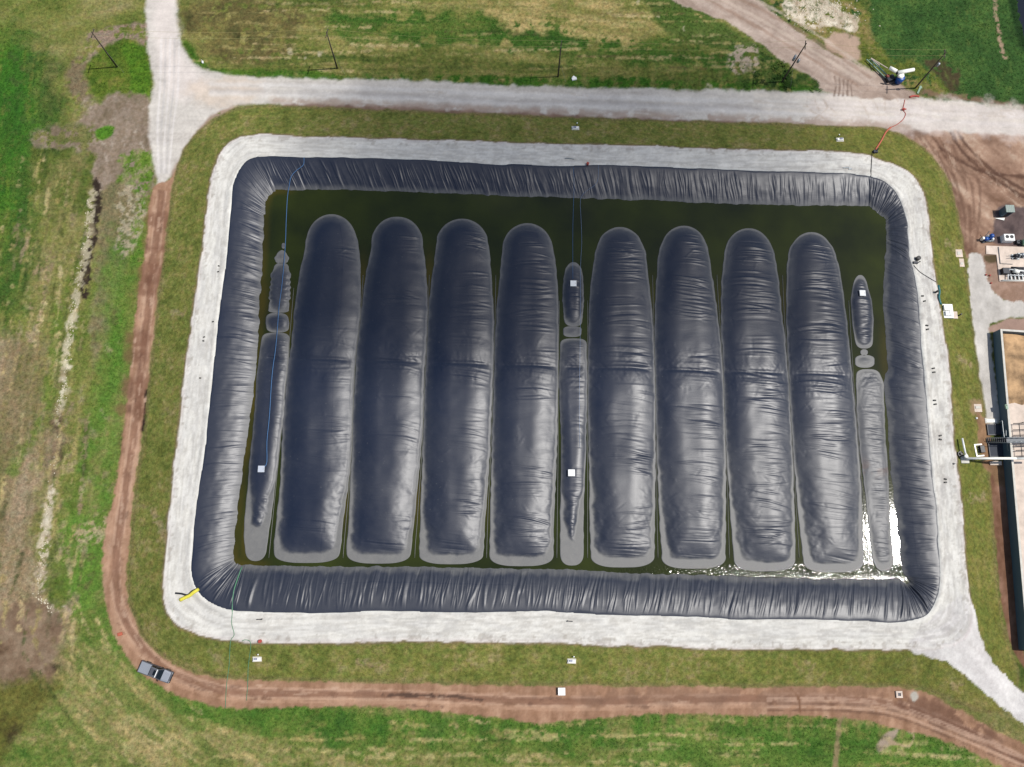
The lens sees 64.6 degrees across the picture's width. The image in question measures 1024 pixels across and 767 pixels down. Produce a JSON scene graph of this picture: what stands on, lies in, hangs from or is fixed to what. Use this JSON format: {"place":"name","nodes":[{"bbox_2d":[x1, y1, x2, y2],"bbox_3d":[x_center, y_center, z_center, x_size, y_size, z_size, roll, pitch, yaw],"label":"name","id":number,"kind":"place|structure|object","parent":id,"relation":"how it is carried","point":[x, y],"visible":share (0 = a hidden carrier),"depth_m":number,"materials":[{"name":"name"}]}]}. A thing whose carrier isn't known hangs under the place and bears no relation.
{"place":"outdoors","nodes":[
{"label":"outdoors","id":0,"kind":"place"},
{"bbox_2d":[0,0,1023,766],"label":"field","id":1,"kind":"structure","parent":0,"point":[44,672],"depth_m":151.73,"materials":[{"name":"green plant"}]},
{"bbox_2d":[91,29,119,67],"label":"utility pole","id":2,"kind":"object","parent":1,"relation":"on","point":[104,49],"visible":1,"depth_m":155.16,"materials":[{"name":"brown wood"}]},
{"bbox_2d":[325,29,344,73],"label":"utility pole","id":3,"kind":"object","parent":1,"relation":"on","point":[331,49],"visible":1,"depth_m":156.81,"materials":[{"name":"brown wood"}]},
{"bbox_2d":[98,29,317,38],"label":"power line","id":4,"kind":"object","parent":3,"relation":"attached to","point":[211,32],"visible":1,"depth_m":151.87,"materials":[{"name":"metal"}]},
{"bbox_2d":[330,29,560,46],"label":"power line","id":5,"kind":"object","parent":3,"relation":"attached to","point":[468,45],"visible":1,"depth_m":153.75,"materials":[{"name":"metal"}]},
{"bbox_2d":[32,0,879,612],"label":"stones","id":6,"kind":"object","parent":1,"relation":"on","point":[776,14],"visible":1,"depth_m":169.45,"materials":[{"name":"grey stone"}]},
{"bbox_2d":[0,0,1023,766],"bbox_3d":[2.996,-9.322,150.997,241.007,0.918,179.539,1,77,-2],"label":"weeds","id":7,"kind":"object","parent":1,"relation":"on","point":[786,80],"visible":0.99,"depth_m":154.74,"materials":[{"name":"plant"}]},
{"bbox_2d":[557,40,565,80],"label":"utility pole","id":8,"kind":"object","parent":1,"relation":"on","point":[559,61],"visible":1,"depth_m":159.35,"materials":[{"name":"brown wood"}]},
{"bbox_2d":[781,40,806,87],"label":"utility pole","id":9,"kind":"object","parent":1,"relation":"on","point":[795,59],"visible":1,"depth_m":158.42,"materials":[{"name":"brown wood"}]},
{"bbox_2d":[561,40,805,49],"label":"power line","id":10,"kind":"object","parent":9,"relation":"attached to","point":[720,43],"visible":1,"depth_m":154.47,"materials":[{"name":"metal"}]},
{"bbox_2d":[806,40,943,55],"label":"power line","id":11,"kind":"object","parent":9,"relation":"attached to","point":[876,48],"visible":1,"depth_m":155.38,"materials":[{"name":"metal"}]},
{"bbox_2d":[866,58,914,84],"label":"pump rig","id":12,"kind":"object","parent":1,"relation":"on","point":[898,79],"visible":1,"depth_m":165.88,"materials":[{"name":"blue paint"}]},
{"bbox_2d":[915,49,945,91],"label":"utility pole","id":13,"kind":"object","parent":1,"relation":"on","point":[938,64],"visible":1,"depth_m":159.85,"materials":[{"name":"brown wood"}]},
{"bbox_2d":[980,231,994,242],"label":"blue pump","id":14,"kind":"object","parent":1,"relation":"on","point":[987,238],"visible":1,"depth_m":158.46,"materials":[{"name":"metal"}]},
{"bbox_2d":[960,438,1023,463],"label":"transfer pipe","id":15,"kind":"object","parent":1,"relation":"on","point":[965,458],"visible":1,"depth_m":145.48,"materials":[{"name":"metal"}]},
{"bbox_2d":[986,424,1001,434],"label":"sump","id":16,"kind":"object","parent":1,"relation":"on","point":[993,429],"visible":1,"depth_m":150.37,"materials":[{"name":"metal"}]},
{"bbox_2d":[987,443,1003,456],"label":"sump","id":17,"kind":"object","parent":1,"relation":"on","point":[995,449],"visible":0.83,"depth_m":149.50,"materials":[{"name":"metal"}]},
{"bbox_2d":[989,461,1001,464],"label":"concrete slab","id":18,"kind":"structure","parent":1,"relation":"on","point":[996,463],"depth_m":148.85,"materials":[{"name":"grey concrete"}]},
{"bbox_2d":[986,246,1023,281],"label":"concrete pad","id":19,"kind":"object","parent":1,"relation":"on","point":[1005,252],"visible":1,"depth_m":158.49,"materials":[{"name":"beige concrete"}]},
{"bbox_2d":[1000,267,1023,280],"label":"pipe manifold","id":20,"kind":"object","parent":19,"relation":"on","point":[1014,272],"visible":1,"depth_m":157.11,"materials":[{"name":"metal"}]},
{"bbox_2d":[1009,254,1021,259],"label":"pump skid","id":21,"kind":"object","parent":19,"relation":"on","point":[1015,256],"visible":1,"depth_m":158.00,"materials":[{"name":"metal"}]},
{"bbox_2d":[1000,234,1014,242],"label":"cooling unit","id":22,"kind":"object","parent":1,"relation":"on","point":[1007,238],"visible":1,"depth_m":158.37,"materials":[{"name":"white paint"}]},
{"bbox_2d":[993,329,1023,649],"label":"concrete basin","id":23,"kind":"object","parent":1,"relation":"on","point":[1013,469],"visible":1,"depth_m":147.88,"materials":[{"name":"grey concrete"}]},
{"bbox_2d":[986,437,1023,442],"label":"walkway","id":24,"kind":"structure","parent":23,"relation":"on","point":[1010,440],"depth_m":147.27,"materials":[{"name":"metal"}]},
{"bbox_2d":[1013,422,1023,455],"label":"pipe grid","id":25,"kind":"object","parent":23,"relation":"on","point":[1019,429],"visible":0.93,"depth_m":148.95,"materials":[{"name":"metal"}]},
{"bbox_2d":[102,171,1023,766],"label":"dirt track","id":26,"kind":"structure","parent":0,"point":[920,711],"depth_m":137.72,"materials":[{"name":"brown soil"}]},
{"bbox_2d":[137,660,173,682],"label":"pickup truck","id":27,"kind":"object","parent":26,"relation":"on","point":[155,671],"visible":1,"depth_m":134.28,"materials":[{"name":"grey paint"}]},
{"bbox_2d":[558,688,564,694],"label":"junction box","id":28,"kind":"object","parent":26,"relation":"on","point":[561,691],"visible":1,"depth_m":136.53,"materials":[{"name":"metal"}]},
{"bbox_2d":[895,691,902,697],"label":"manhole","id":29,"kind":"object","parent":26,"relation":"on","point":[899,694],"visible":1,"depth_m":138.87,"materials":[{"name":"concrete"}]},
{"bbox_2d":[233,189,909,583],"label":"water","id":30,"kind":"structure","parent":0,"point":[855,237],"depth_m":154.76,"materials":[{"name":"liquid"}]},
{"bbox_2d":[191,156,939,622],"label":"lagoon cover","id":31,"kind":"object","parent":30,"relation":"on","point":[755,420],"visible":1,"depth_m":146.57,"materials":[{"name":"black plastic"}]},
{"bbox_2d":[232,567,241,612],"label":"green rope","id":32,"kind":"object","parent":31,"relation":"on","point":[234,589],"visible":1,"depth_m":136.69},
{"bbox_2d":[258,466,264,471],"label":"hatch","id":33,"kind":"object","parent":31,"relation":"attached to","point":[261,468],"visible":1,"depth_m":141.88,"materials":[{"name":"white plastic"}]},
{"bbox_2d":[265,163,303,465],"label":"blue hose","id":34,"kind":"object","parent":31,"relation":"on","point":[279,305],"visible":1,"depth_m":149.03,"materials":[{"name":"plastic"}]},
{"bbox_2d":[568,469,574,475],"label":"hatch","id":35,"kind":"object","parent":31,"relation":"attached to","point":[571,472],"visible":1,"depth_m":143.82,"materials":[{"name":"white plastic"}]},
{"bbox_2d":[570,280,576,285],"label":"hatch","id":36,"kind":"object","parent":31,"relation":"attached to","point":[572,282],"visible":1,"depth_m":152.13,"materials":[{"name":"white plastic"}]},
{"bbox_2d":[579,165,598,437],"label":"grey rope","id":37,"kind":"object","parent":31,"relation":"on","point":[580,303],"visible":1,"depth_m":151.66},
{"bbox_2d":[859,290,865,295],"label":"hatch","id":38,"kind":"object","parent":31,"relation":"attached to","point":[862,292],"visible":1,"depth_m":153.94,"materials":[{"name":"white plastic"}]},
{"bbox_2d":[128,104,1019,711],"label":"grass bank","id":39,"kind":"structure","parent":0,"point":[164,634],"depth_m":143.60,"materials":[{"name":"green plant"}]},
{"bbox_2d":[225,613,234,707],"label":"green rope","id":40,"kind":"object","parent":39,"relation":"on","point":[229,662],"visible":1,"depth_m":135.02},
{"bbox_2d":[242,640,250,700],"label":"green rope","id":41,"kind":"object","parent":39,"relation":"on","point":[248,666],"visible":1,"depth_m":134.97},
{"bbox_2d":[252,654,261,661],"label":"monitoring station","id":42,"kind":"object","parent":39,"relation":"on","point":[257,659],"visible":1,"depth_m":134.85,"materials":[{"name":"metal"}]},
{"bbox_2d":[567,656,575,663],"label":"monitoring station","id":43,"kind":"object","parent":39,"relation":"on","point":[571,661],"visible":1,"depth_m":136.68,"materials":[{"name":"metal"}]},
{"bbox_2d":[571,122,578,129],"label":"monitoring station","id":44,"kind":"object","parent":39,"relation":"on","point":[576,127],"visible":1,"depth_m":160.07,"materials":[{"name":"concrete"}]},
{"bbox_2d":[836,134,843,141],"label":"monitoring station","id":45,"kind":"object","parent":39,"relation":"on","point":[839,139],"visible":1,"depth_m":161.38,"materials":[{"name":"concrete"}]},
{"bbox_2d":[875,127,891,149],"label":"orange hose","id":46,"kind":"object","parent":39,"relation":"on","point":[886,131],"visible":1,"depth_m":162.62,"materials":[{"name":"orange rubber"}]},
{"bbox_2d":[937,285,941,304],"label":"teal hose","id":47,"kind":"object","parent":39,"relation":"on","point":[939,293],"visible":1,"depth_m":153.57,"materials":[{"name":"plastic"}]},
{"bbox_2d":[942,304,953,318],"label":"cabinet pad","id":48,"kind":"object","parent":39,"relation":"on","point":[948,311],"visible":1,"depth_m":152.90,"materials":[{"name":"white paint"}]},
{"bbox_2d":[953,311,961,318],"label":"step slab","id":49,"kind":"structure","parent":39,"relation":"on","point":[956,315],"depth_m":153.71,"materials":[{"name":"concrete"}]},
{"bbox_2d":[956,249,962,257],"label":"concrete slab","id":50,"kind":"structure","parent":39,"relation":"on","point":[959,253],"depth_m":157.78,"materials":[{"name":"grey concrete"}]},
{"bbox_2d":[959,259,964,266],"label":"concrete slab","id":51,"kind":"structure","parent":39,"relation":"on","point":[961,261],"depth_m":157.52,"materials":[{"name":"grey concrete"}]},
{"bbox_2d":[974,404,981,411],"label":"concrete slab","id":52,"kind":"structure","parent":39,"relation":"on","point":[977,407],"depth_m":150.61,"materials":[{"name":"beige concrete"}]},
{"bbox_2d":[974,444,985,456],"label":"valve pit","id":53,"kind":"object","parent":39,"relation":"on","point":[981,447],"visible":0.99,"depth_m":148.34,"materials":[{"name":"white concrete"}]},
{"bbox_2d":[147,0,1023,183],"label":"gravel road","id":54,"kind":"structure","parent":0,"point":[189,97],"depth_m":162.71,"materials":[{"name":"grey gravel"}]},
{"bbox_2d":[163,133,1023,720],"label":"crest road","id":55,"kind":"structure","parent":0,"point":[947,627],"depth_m":141.50,"materials":[{"name":"grey gravel"}]},
{"bbox_2d":[175,588,196,595],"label":"black pipe","id":56,"kind":"object","parent":55,"relation":"on","point":[183,593],"visible":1,"depth_m":135.85,"materials":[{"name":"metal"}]},
{"bbox_2d":[179,588,198,601],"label":"yellow hose","id":57,"kind":"object","parent":55,"relation":"on","point":[193,592],"visible":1,"depth_m":135.59,"materials":[{"name":"yellow plastic"}]},
{"bbox_2d":[677,0,914,96],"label":"dirt road","id":58,"kind":"structure","parent":0,"point":[765,26],"depth_m":167.64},
{"bbox_2d":[968,252,1023,422],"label":"gravel path","id":59,"kind":"structure","parent":0,"point":[988,305],"depth_m":155.83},
{"bbox_2d":[984,418,997,423],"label":"concrete slab","id":60,"kind":"structure","parent":59,"relation":"on","point":[991,420],"depth_m":150.78,"materials":[{"name":"white paint"}]},
{"bbox_2d":[999,205,1014,216],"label":"grey shed","id":61,"kind":"structure","parent":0,"point":[1006,210],"depth_m":158.90,"materials":[{"name":"metal"}]},
{"bbox_2d":[1003,333,1023,404],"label":"sand","id":62,"kind":"structure","parent":0,"point":[1014,352],"depth_m":151.89,"materials":[{"name":"brown sand"}]},
{"bbox_2d":[1017,0,1023,33],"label":"canal water","id":63,"kind":"structure","parent":0,"point":[1020,4],"depth_m":172.59,"materials":[{"name":"blue liquid"}]}
]}

